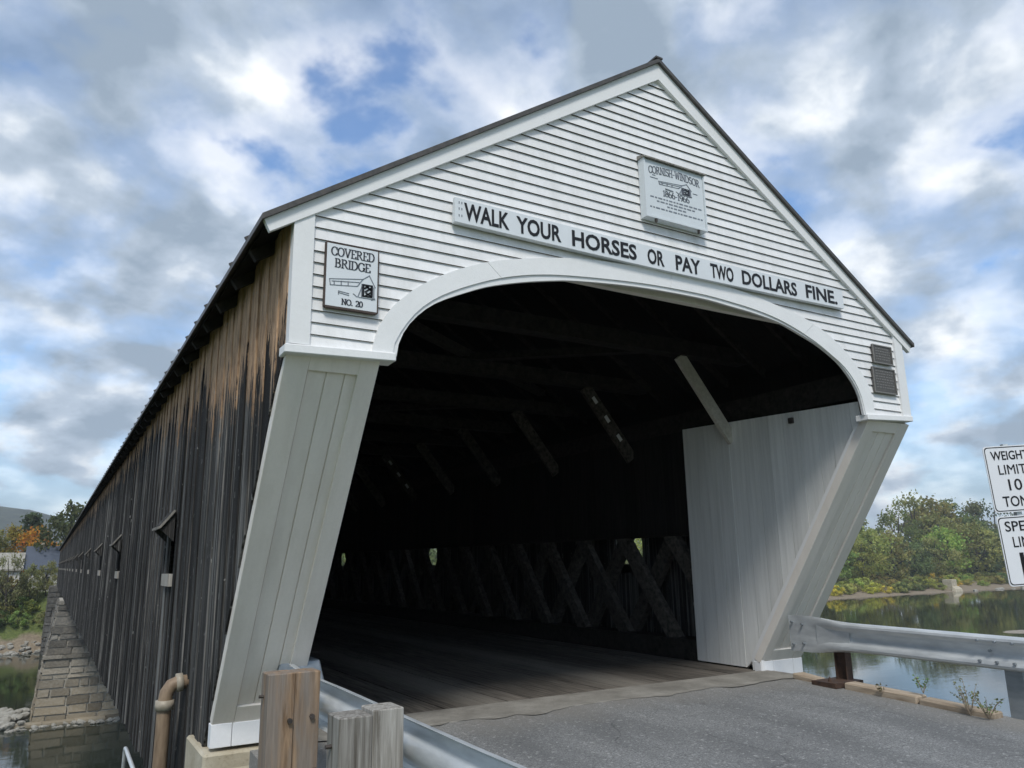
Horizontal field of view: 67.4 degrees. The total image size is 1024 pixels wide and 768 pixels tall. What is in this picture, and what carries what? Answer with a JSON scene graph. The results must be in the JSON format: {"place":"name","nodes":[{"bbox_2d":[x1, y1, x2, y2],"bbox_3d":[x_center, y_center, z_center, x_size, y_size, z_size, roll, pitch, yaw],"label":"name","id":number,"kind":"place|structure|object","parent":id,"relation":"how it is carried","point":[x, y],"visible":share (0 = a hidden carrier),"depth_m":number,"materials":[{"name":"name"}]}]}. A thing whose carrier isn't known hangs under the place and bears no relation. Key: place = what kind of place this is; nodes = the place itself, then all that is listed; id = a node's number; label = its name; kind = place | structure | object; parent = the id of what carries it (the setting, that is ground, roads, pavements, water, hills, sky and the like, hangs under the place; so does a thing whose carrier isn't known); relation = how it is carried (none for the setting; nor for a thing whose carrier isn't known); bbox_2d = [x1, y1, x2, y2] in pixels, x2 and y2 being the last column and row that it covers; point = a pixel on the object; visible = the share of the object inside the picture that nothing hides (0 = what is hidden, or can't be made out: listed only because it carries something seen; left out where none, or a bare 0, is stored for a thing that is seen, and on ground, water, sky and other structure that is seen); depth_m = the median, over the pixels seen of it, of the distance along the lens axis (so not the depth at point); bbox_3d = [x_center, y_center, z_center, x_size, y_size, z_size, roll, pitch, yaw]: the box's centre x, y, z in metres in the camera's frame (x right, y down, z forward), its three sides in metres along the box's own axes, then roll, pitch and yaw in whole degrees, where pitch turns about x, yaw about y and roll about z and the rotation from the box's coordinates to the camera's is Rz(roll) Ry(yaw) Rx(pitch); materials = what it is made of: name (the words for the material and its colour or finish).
{"place":"outdoors","nodes":[
{"label":"outdoors","id":0,"kind":"place"},
{"bbox_2d":[17,720,24,725],"bbox_3d":[-35.946,24.851,56.303,0.517,0.393,0.439,-8,-5,29],"label":"river stone","id":1,"kind":"object","parent":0,"point":[21,723],"visible":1,"depth_m":56.15,"materials":[{"name":"grey stone"}]},
{"bbox_2d":[0,506,911,551],"bbox_3d":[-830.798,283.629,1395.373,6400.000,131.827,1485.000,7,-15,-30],"label":"hills","id":2,"kind":"structure","parent":0,"point":[8,515],"depth_m":1122.66,"materials":[{"name":"green plant"}]},
{"bbox_2d":[0,546,1020,653],"bbox_3d":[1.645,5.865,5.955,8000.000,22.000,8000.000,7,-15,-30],"label":"ground","id":3,"kind":"structure","parent":0,"point":[19,635],"depth_m":111.70,"materials":[{"name":"green plant"}]},
{"bbox_2d":[0,610,10,626],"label":"shrub","id":4,"kind":"object","parent":3,"relation":"on","point":[2,612],"visible":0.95,"depth_m":108.06,"materials":[{"name":"green plant"}]},
{"bbox_2d":[0,602,13,618],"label":"shrub","id":5,"kind":"object","parent":3,"relation":"on","point":[9,608],"visible":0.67,"depth_m":109.95,"materials":[{"name":"green plant"}]},
{"bbox_2d":[0,529,16,552],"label":"broadleaf tree","id":6,"kind":"object","parent":3,"relation":"on","point":[3,546],"visible":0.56,"depth_m":133.67,"materials":[{"name":"green plant"}]},
{"bbox_2d":[0,576,17,591],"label":"shrub","id":7,"kind":"object","parent":3,"relation":"on","point":[12,581],"visible":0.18,"depth_m":113.97,"materials":[{"name":"green plant"}]},
{"bbox_2d":[0,553,25,584],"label":"house","id":8,"kind":"structure","parent":3,"relation":"on","point":[23,555],"depth_m":117.08,"materials":[{"name":"stone"}]},
{"bbox_2d":[0,592,25,607],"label":"shrub","id":9,"kind":"object","parent":3,"relation":"on","point":[11,593],"visible":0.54,"depth_m":111.34,"materials":[{"name":"green plant"}]},
{"bbox_2d":[0,549,30,611],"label":"broadleaf tree","id":10,"kind":"object","parent":3,"relation":"on","point":[7,580],"visible":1,"depth_m":110.89,"materials":[{"name":"green plant"}]},
{"bbox_2d":[0,522,30,573],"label":"broadleaf tree","id":11,"kind":"object","parent":3,"relation":"on","point":[13,531],"visible":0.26,"depth_m":136.32,"materials":[{"name":"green plant"}]},
{"bbox_2d":[3,611,32,626],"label":"shrub","id":12,"kind":"object","parent":3,"relation":"on","point":[23,622],"visible":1,"depth_m":108.71,"materials":[{"name":"green plant"}]},
{"bbox_2d":[12,596,37,610],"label":"shrub","id":13,"kind":"object","parent":3,"relation":"on","point":[21,606],"visible":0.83,"depth_m":111.17,"materials":[{"name":"green plant"}]},
{"bbox_2d":[14,599,40,613],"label":"shrub","id":14,"kind":"object","parent":3,"relation":"on","point":[29,606],"visible":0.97,"depth_m":110.98,"materials":[{"name":"green plant"}]},
{"bbox_2d":[15,512,46,552],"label":"broadleaf tree","id":15,"kind":"object","parent":3,"relation":"on","point":[33,518],"visible":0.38,"depth_m":148.28,"materials":[{"name":"green plant"}]},
{"bbox_2d":[17,561,45,601],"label":"broadleaf tree","id":16,"kind":"object","parent":3,"relation":"on","point":[33,591],"visible":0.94,"depth_m":112.70,"materials":[{"name":"green plant"}]},
{"bbox_2d":[10,525,61,572],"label":"broadleaf tree","id":17,"kind":"object","parent":3,"relation":"on","point":[32,533],"visible":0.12,"depth_m":135.41,"materials":[{"name":"orange plant"}]},
{"bbox_2d":[31,611,46,626],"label":"shrub","id":18,"kind":"object","parent":3,"relation":"on","point":[41,615],"visible":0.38,"depth_m":110.07,"materials":[{"name":"green plant"}]},
{"bbox_2d":[24,543,60,590],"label":"house","id":19,"kind":"structure","parent":3,"relation":"on","point":[44,556],"depth_m":121.00,"materials":[{"name":"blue stone"}]},
{"bbox_2d":[34,560,57,595],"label":"broadleaf tree","id":20,"kind":"object","parent":3,"relation":"on","point":[52,567],"visible":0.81,"depth_m":114.90,"materials":[{"name":"green plant"}]},
{"bbox_2d":[39,585,61,653],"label":"stone abutment","id":21,"kind":"object","parent":3,"relation":"on","point":[54,594],"visible":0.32,"depth_m":106.38,"materials":[{"name":"grey stone"}]},
{"bbox_2d":[29,499,83,551],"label":"broadleaf tree","id":22,"kind":"object","parent":3,"relation":"on","point":[59,524],"visible":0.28,"depth_m":123.94,"materials":[{"name":"green plant"}]},
{"bbox_2d":[121,746,134,767],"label":"pipe railing","id":23,"kind":"object","parent":3,"relation":"on","point":[126,754],"visible":1,"depth_m":8.07,"materials":[{"name":"metal"}]},
{"bbox_2d":[429,548,436,564],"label":"broadleaf tree","id":24,"kind":"object","parent":3,"relation":"on","point":[432,557],"visible":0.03,"depth_m":162.49,"materials":[{"name":"green plant"}]},
{"bbox_2d":[625,538,642,562],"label":"broadleaf tree","id":25,"kind":"object","parent":3,"relation":"on","point":[638,542],"visible":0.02,"depth_m":193.20,"materials":[{"name":"green plant"}]},
{"bbox_2d":[830,585,845,595],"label":"shrub","id":26,"kind":"object","parent":3,"relation":"on","point":[835,592],"visible":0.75,"depth_m":205.54,"materials":[{"name":"yellow plant"}]},
{"bbox_2d":[836,577,848,583],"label":"shrub","id":27,"kind":"object","parent":3,"relation":"on","point":[840,579],"visible":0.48,"depth_m":221.87,"materials":[{"name":"green plant"}]},
{"bbox_2d":[841,584,853,594],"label":"shrub","id":28,"kind":"object","parent":3,"relation":"on","point":[850,589],"visible":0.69,"depth_m":209.70,"materials":[{"name":"green plant"}]},
{"bbox_2d":[836,551,859,582],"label":"broadleaf tree","id":29,"kind":"object","parent":3,"relation":"on","point":[846,572],"visible":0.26,"depth_m":224.90,"materials":[{"name":"green plant"}]},
{"bbox_2d":[843,584,856,592],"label":"shrub","id":30,"kind":"object","parent":3,"relation":"on","point":[854,588],"visible":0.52,"depth_m":211.85,"materials":[{"name":"green plant"}]},
{"bbox_2d":[844,578,864,589],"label":"shrub","id":31,"kind":"object","parent":3,"relation":"on","point":[858,581],"visible":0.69,"depth_m":218.83,"materials":[{"name":"green plant"}]},
{"bbox_2d":[859,577,871,586],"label":"shrub","id":32,"kind":"object","parent":3,"relation":"on","point":[866,580],"visible":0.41,"depth_m":222.59,"materials":[{"name":"green plant"}]},
{"bbox_2d":[844,539,892,580],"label":"broadleaf tree","id":33,"kind":"object","parent":3,"relation":"on","point":[864,569],"visible":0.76,"depth_m":227.82,"materials":[{"name":"green plant"}]},
{"bbox_2d":[862,587,876,593],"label":"shrub","id":34,"kind":"object","parent":3,"relation":"on","point":[868,589],"visible":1,"depth_m":214.46,"materials":[{"name":"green plant"}]},
{"bbox_2d":[862,582,881,592],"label":"shrub","id":35,"kind":"object","parent":3,"relation":"on","point":[873,584],"visible":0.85,"depth_m":216.72,"materials":[{"name":"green plant"}]},
{"bbox_2d":[847,526,901,574],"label":"broadleaf tree","id":36,"kind":"object","parent":3,"relation":"on","point":[867,535],"visible":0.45,"depth_m":234.85,"materials":[{"name":"green plant"}]},
{"bbox_2d":[869,574,889,583],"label":"shrub","id":37,"kind":"object","parent":3,"relation":"on","point":[879,577],"visible":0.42,"depth_m":228.78,"materials":[{"name":"green plant"}]},
{"bbox_2d":[877,586,893,592],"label":"shrub","id":38,"kind":"object","parent":3,"relation":"on","point":[888,589],"visible":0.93,"depth_m":217.12,"materials":[{"name":"green plant"}]},
{"bbox_2d":[871,527,915,579],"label":"broadleaf tree","id":39,"kind":"object","parent":3,"relation":"on","point":[899,552],"visible":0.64,"depth_m":238.25,"materials":[{"name":"green plant"}]},
{"bbox_2d":[888,579,900,585],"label":"shrub","id":40,"kind":"object","parent":3,"relation":"on","point":[892,581],"visible":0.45,"depth_m":229.63,"materials":[{"name":"green plant"}]},
{"bbox_2d":[889,584,901,592],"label":"shrub","id":41,"kind":"object","parent":3,"relation":"on","point":[896,591],"visible":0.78,"depth_m":218.54,"materials":[{"name":"green plant"}]},
{"bbox_2d":[874,505,924,552],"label":"broadleaf tree","id":42,"kind":"object","parent":3,"relation":"on","point":[913,531],"visible":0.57,"depth_m":269.90,"materials":[{"name":"green plant"}]},
{"bbox_2d":[893,582,911,592],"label":"shrub","id":43,"kind":"object","parent":3,"relation":"on","point":[905,589],"visible":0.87,"depth_m":219.15,"materials":[{"name":"green plant"}]},
{"bbox_2d":[875,489,947,545],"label":"broadleaf tree","id":44,"kind":"object","parent":3,"relation":"on","point":[915,507],"visible":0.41,"depth_m":280.39,"materials":[{"name":"green plant"}]},
{"bbox_2d":[894,542,935,578],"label":"broadleaf tree","id":45,"kind":"object","parent":3,"relation":"on","point":[917,566],"visible":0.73,"depth_m":240.73,"materials":[{"name":"green plant"}]},
{"bbox_2d":[902,576,927,583],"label":"shrub","id":46,"kind":"object","parent":3,"relation":"on","point":[915,578],"visible":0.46,"depth_m":232.21,"materials":[{"name":"green plant"}]},
{"bbox_2d":[895,536,936,573],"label":"broadleaf tree","id":47,"kind":"object","parent":3,"relation":"on","point":[926,554],"visible":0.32,"depth_m":248.84,"materials":[{"name":"green plant"}]},
{"bbox_2d":[911,584,924,590],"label":"shrub","id":48,"kind":"object","parent":3,"relation":"on","point":[920,589],"visible":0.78,"depth_m":225.04,"materials":[{"name":"green plant"}]},
{"bbox_2d":[911,578,930,587],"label":"shrub","id":49,"kind":"object","parent":3,"relation":"on","point":[919,579],"visible":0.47,"depth_m":230.72,"materials":[{"name":"green plant"}]},
{"bbox_2d":[914,573,928,581],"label":"shrub","id":50,"kind":"object","parent":3,"relation":"on","point":[921,576],"visible":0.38,"depth_m":238.81,"materials":[{"name":"green plant"}]},
{"bbox_2d":[918,578,935,587],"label":"shrub","id":51,"kind":"object","parent":3,"relation":"on","point":[929,580],"visible":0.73,"depth_m":231.18,"materials":[{"name":"green plant"}]},
{"bbox_2d":[893,496,968,565],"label":"broadleaf tree","id":52,"kind":"object","parent":3,"relation":"on","point":[944,509],"visible":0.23,"depth_m":283.57,"materials":[{"name":"green plant"}]},
{"bbox_2d":[928,577,943,583],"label":"shrub","id":53,"kind":"object","parent":3,"relation":"on","point":[939,579],"visible":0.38,"depth_m":237.23,"materials":[{"name":"green plant"}]},
{"bbox_2d":[931,583,946,589],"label":"shrub","id":54,"kind":"object","parent":3,"relation":"on","point":[943,586],"visible":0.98,"depth_m":229.99,"materials":[{"name":"green plant"}]},
{"bbox_2d":[910,524,973,572],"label":"broadleaf tree","id":55,"kind":"object","parent":3,"relation":"on","point":[941,534],"visible":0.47,"depth_m":254.48,"materials":[{"name":"green plant"}]},
{"bbox_2d":[917,535,966,579],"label":"broadleaf tree","id":56,"kind":"object","parent":3,"relation":"on","point":[938,567],"visible":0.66,"depth_m":248.65,"materials":[{"name":"green plant"}]},
{"bbox_2d":[943,574,959,583],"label":"shrub","id":57,"kind":"object","parent":3,"relation":"on","point":[950,576],"visible":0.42,"depth_m":240.71,"materials":[{"name":"green plant"}]},
{"bbox_2d":[942,579,962,591],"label":"concrete outfall","id":58,"kind":"object","parent":3,"relation":"on","point":[951,584],"visible":0.71,"depth_m":230.75,"materials":[{"name":"concrete"}]},
{"bbox_2d":[922,515,985,573],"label":"broadleaf tree","id":59,"kind":"object","parent":3,"relation":"on","point":[948,523],"visible":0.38,"depth_m":261.02,"materials":[{"name":"green plant"}]},
{"bbox_2d":[924,497,989,533],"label":"broadleaf tree","id":60,"kind":"object","parent":3,"relation":"on","point":[969,520],"visible":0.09,"depth_m":287.62,"materials":[{"name":"green plant"}]},
{"bbox_2d":[956,575,968,582],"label":"shrub","id":61,"kind":"object","parent":3,"relation":"on","point":[965,577],"visible":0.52,"depth_m":247.27,"materials":[{"name":"green plant"}]},
{"bbox_2d":[961,579,974,584],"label":"shrub","id":62,"kind":"object","parent":3,"relation":"on","point":[968,583],"visible":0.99,"depth_m":243.70,"materials":[{"name":"green plant"}]},
{"bbox_2d":[957,498,997,556],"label":"broadleaf tree","id":63,"kind":"object","parent":3,"relation":"on","point":[975,507],"visible":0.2,"depth_m":298.16,"materials":[{"name":"green plant"}]},
{"bbox_2d":[957,519,1003,572],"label":"broadleaf tree","id":64,"kind":"object","parent":3,"relation":"on","point":[978,565],"visible":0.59,"depth_m":261.97,"materials":[{"name":"green plant"}]},
{"bbox_2d":[963,518,1003,572],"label":"broadleaf tree","id":65,"kind":"object","parent":3,"relation":"on","point":[995,567],"visible":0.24,"depth_m":269.44,"materials":[{"name":"green plant"}]},
{"bbox_2d":[976,580,990,585],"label":"shrub","id":66,"kind":"object","parent":3,"relation":"on","point":[983,582],"visible":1,"depth_m":244.99,"materials":[{"name":"green plant"}]},
{"bbox_2d":[976,576,992,583],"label":"shrub","id":67,"kind":"object","parent":3,"relation":"on","point":[985,578],"visible":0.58,"depth_m":250.40,"materials":[{"name":"green plant"}]},
{"bbox_2d":[972,498,1013,551],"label":"broadleaf tree","id":68,"kind":"object","parent":3,"relation":"on","point":[988,511],"visible":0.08,"depth_m":306.94,"materials":[{"name":"green plant"}]},
{"bbox_2d":[982,528,1005,571],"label":"broadleaf tree","id":69,"kind":"object","parent":3,"relation":"on","point":[1003,565],"visible":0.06,"depth_m":274.52,"materials":[{"name":"green plant"}]},
{"bbox_2d":[988,575,1005,583],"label":"shrub","id":70,"kind":"object","parent":3,"relation":"on","point":[1001,580],"visible":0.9,"depth_m":250.74,"materials":[{"name":"green plant"}]},
{"bbox_2d":[995,572,1007,583],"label":"shrub","id":71,"kind":"object","parent":3,"relation":"on","point":[1002,574],"visible":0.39,"depth_m":255.25,"materials":[{"name":"green plant"}]},
{"bbox_2d":[982,444,1023,586],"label":"traffic sign","id":72,"kind":"object","parent":3,"relation":"on","point":[1004,464],"visible":1,"depth_m":8.50,"materials":[{"name":"metal"}]},
{"bbox_2d":[0,588,1023,767],"bbox_3d":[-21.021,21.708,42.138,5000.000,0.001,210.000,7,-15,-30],"label":"river water","id":73,"kind":"structure","parent":0,"point":[1000,612],"depth_m":77.03,"materials":[{"name":"grey liquid"}]},
{"bbox_2d":[0,716,11,721],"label":"river stone","id":74,"kind":"object","parent":73,"relation":"on","point":[7,718],"visible":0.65,"depth_m":57.67,"materials":[{"name":"grey stone"}]},
{"bbox_2d":[3,722,15,729],"bbox_3d":[-36.559,24.849,55.840,0.683,0.511,0.796,-13,-13,-10],"label":"river stone","id":75,"kind":"object","parent":73,"relation":"on","point":[8,725],"visible":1,"depth_m":55.62,"materials":[{"name":"grey stone"}]},
{"bbox_2d":[2,710,18,715],"bbox_3d":[-38.666,25.597,59.298,1.064,0.835,0.967,-10,-26,9],"label":"river stone","id":76,"kind":"object","parent":73,"relation":"in","point":[11,712],"visible":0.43,"depth_m":59.02,"materials":[{"name":"grey stone"}]},
{"bbox_2d":[19,712,29,720],"bbox_3d":[-37.629,25.549,58.985,0.892,0.579,1.072,-23,-18,31],"label":"river stone","id":77,"kind":"object","parent":73,"relation":"on","point":[25,715],"visible":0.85,"depth_m":58.88,"materials":[{"name":"grey stone"}]},
{"bbox_2d":[10,598,118,729],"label":"stone pier","id":78,"kind":"structure","parent":73,"relation":"in","point":[69,686],"depth_m":59.46,"materials":[{"name":"beige stone"}]},
{"bbox_2d":[1004,630,1023,633],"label":"gravel bar","id":79,"kind":"object","parent":73,"relation":"in","point":[1017,631],"visible":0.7,"depth_m":110.76,"materials":[{"name":"grey gravel"}]},
{"bbox_2d":[0,0,1023,537],"label":"sky","id":80,"kind":"structure","parent":0,"point":[142,142],"materials":[{"name":"blue"}]},
{"bbox_2d":[249,678,1023,767],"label":"road","id":81,"kind":"structure","parent":0,"point":[788,723],"depth_m":6.58,"materials":[{"name":"grey asphalt"}]},
{"bbox_2d":[257,668,320,767],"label":"wooden post","id":82,"kind":"object","parent":81,"relation":"on","point":[289,722],"visible":1,"depth_m":5.14,"materials":[{"name":"brown wood"}]},
{"bbox_2d":[325,702,403,767],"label":"wooden post","id":83,"kind":"object","parent":81,"relation":"on","point":[368,736],"visible":1,"depth_m":3.94,"materials":[{"name":"grey wood"}]},
{"bbox_2d":[318,670,792,740],"bbox_3d":[0.813,3.442,7.883,6.000,0.410,0.754,7,-15,-30],"label":"threshold strip","id":84,"kind":"object","parent":81,"relation":"on","point":[537,706],"visible":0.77,"depth_m":7.94,"materials":[{"name":"concrete"}]},
{"bbox_2d":[793,672,823,681],"bbox_3d":[3.482,3.518,8.983,0.190,0.243,0.320,7,-15,-30],"label":"kerb timber","id":85,"kind":"object","parent":81,"relation":"on","point":[804,676],"visible":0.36,"depth_m":8.98,"materials":[{"name":"beige wood"}]},
{"bbox_2d":[845,681,926,703],"bbox_3d":[3.968,3.350,8.173,0.190,0.244,0.840,7,-15,-30],"label":"kerb timber","id":86,"kind":"object","parent":81,"relation":"on","point":[900,695],"visible":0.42,"depth_m":8.09,"materials":[{"name":"beige wood"}]},
{"bbox_2d":[788,615,1023,719],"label":"guard rail","id":87,"kind":"object","parent":81,"relation":"on","point":[842,641],"visible":1,"depth_m":8.11,"materials":[{"name":"metal"}]},
{"bbox_2d":[919,697,1002,719],"bbox_3d":[4.374,3.238,7.490,0.190,0.244,0.720,7,-15,-30],"label":"kerb timber","id":88,"kind":"object","parent":81,"relation":"on","point":[946,705],"visible":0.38,"depth_m":7.48,"materials":[{"name":"beige wood"}]},
{"bbox_2d":[912,674,929,692],"bbox_3d":[4.185,3.074,7.864,0.121,0.172,0.222,7,-15,-30],"label":"weed","id":89,"kind":"object","parent":88,"relation":"on","point":[917,684],"visible":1,"depth_m":7.85,"materials":[{"name":"green plant"}]},
{"bbox_2d":[950,678,979,715],"bbox_3d":[4.335,2.989,7.344,0.248,0.340,0.204,-9,-15,31],"label":"weed","id":90,"kind":"object","parent":81,"relation":"on","point":[966,703],"visible":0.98,"depth_m":7.33,"materials":[{"name":"green plant"}]},
{"bbox_2d":[967,693,1002,719],"bbox_3d":[4.389,2.986,7.109,0.178,0.240,0.315,7,-15,-30],"label":"weed","id":91,"kind":"object","parent":81,"relation":"on","point":[988,708],"visible":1,"depth_m":7.12,"materials":[{"name":"green plant"}]},
{"bbox_3d":[1.440,8.702,5.740,7.483,10.380,4.594,7,-15,-30],"label":"stone abutment","id":92,"kind":"object","parent":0,"visible":0},
{"bbox_2d":[184,735,258,767],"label":"footing block","id":93,"kind":"structure","parent":92,"relation":"on","point":[197,755],"depth_m":6.45,"materials":[{"name":"concrete"}]},
{"bbox_2d":[57,55,914,767],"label":"covered bridge","id":94,"kind":"structure","parent":92,"relation":"on","point":[529,441],"depth_m":9.64,"materials":[{"name":"white paint"}]},
{"bbox_2d":[152,673,188,767],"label":"drain pipe","id":95,"kind":"object","parent":94,"relation":"attached to","point":[164,702],"visible":0.94,"depth_m":7.40,"materials":[{"name":"beige metal"}]},
{"bbox_2d":[322,241,378,315],"bbox_3d":[-1.206,-0.791,5.773,0.417,0.512,0.039,7,-15,-30],"label":"covered bridge sign","id":96,"kind":"object","parent":94,"relation":"attached to","point":[351,279],"visible":1,"depth_m":5.75,"materials":[{"name":"white paint"},{"name":"black paint"},{"name":"grey paint"}]},
{"bbox_2d":[277,656,526,767],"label":"guard rail","id":97,"kind":"object","parent":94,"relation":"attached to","point":[425,745],"visible":0.34,"depth_m":4.04,"materials":[{"name":"metal"}]},
{"bbox_2d":[452,197,843,309],"bbox_3d":[1.642,-1.190,7.568,4.930,0.243,0.060,7,-15,-30],"label":"portal sign","id":98,"kind":"object","parent":94,"relation":"attached to","point":[484,217],"visible":1,"depth_m":7.23,"materials":[{"name":"white paint"}]},
{"bbox_2d":[637,154,707,234],"bbox_3d":[1.624,-1.886,7.703,0.825,0.700,0.105,7,-15,-30],"label":"bridge name sign","id":99,"kind":"object","parent":94,"relation":"attached to","point":[672,195],"visible":1,"depth_m":7.66,"materials":[{"name":"grey wood"}]},
{"bbox_2d":[870,344,893,365],"bbox_3d":[4.344,-0.341,9.021,0.360,0.225,0.026,7,-15,-30],"label":"bronze plaque","id":100,"kind":"object","parent":94,"relation":"attached to","point":[881,354],"visible":1,"depth_m":9.01,"materials":[{"name":"grey metal"}]},
{"bbox_2d":[871,366,897,394],"bbox_3d":[4.332,-0.036,8.940,0.420,0.305,0.026,7,-15,-30],"label":"bronze plaque","id":101,"kind":"object","parent":94,"relation":"attached to","point":[884,380],"visible":1,"depth_m":8.93,"materials":[{"name":"grey metal"}]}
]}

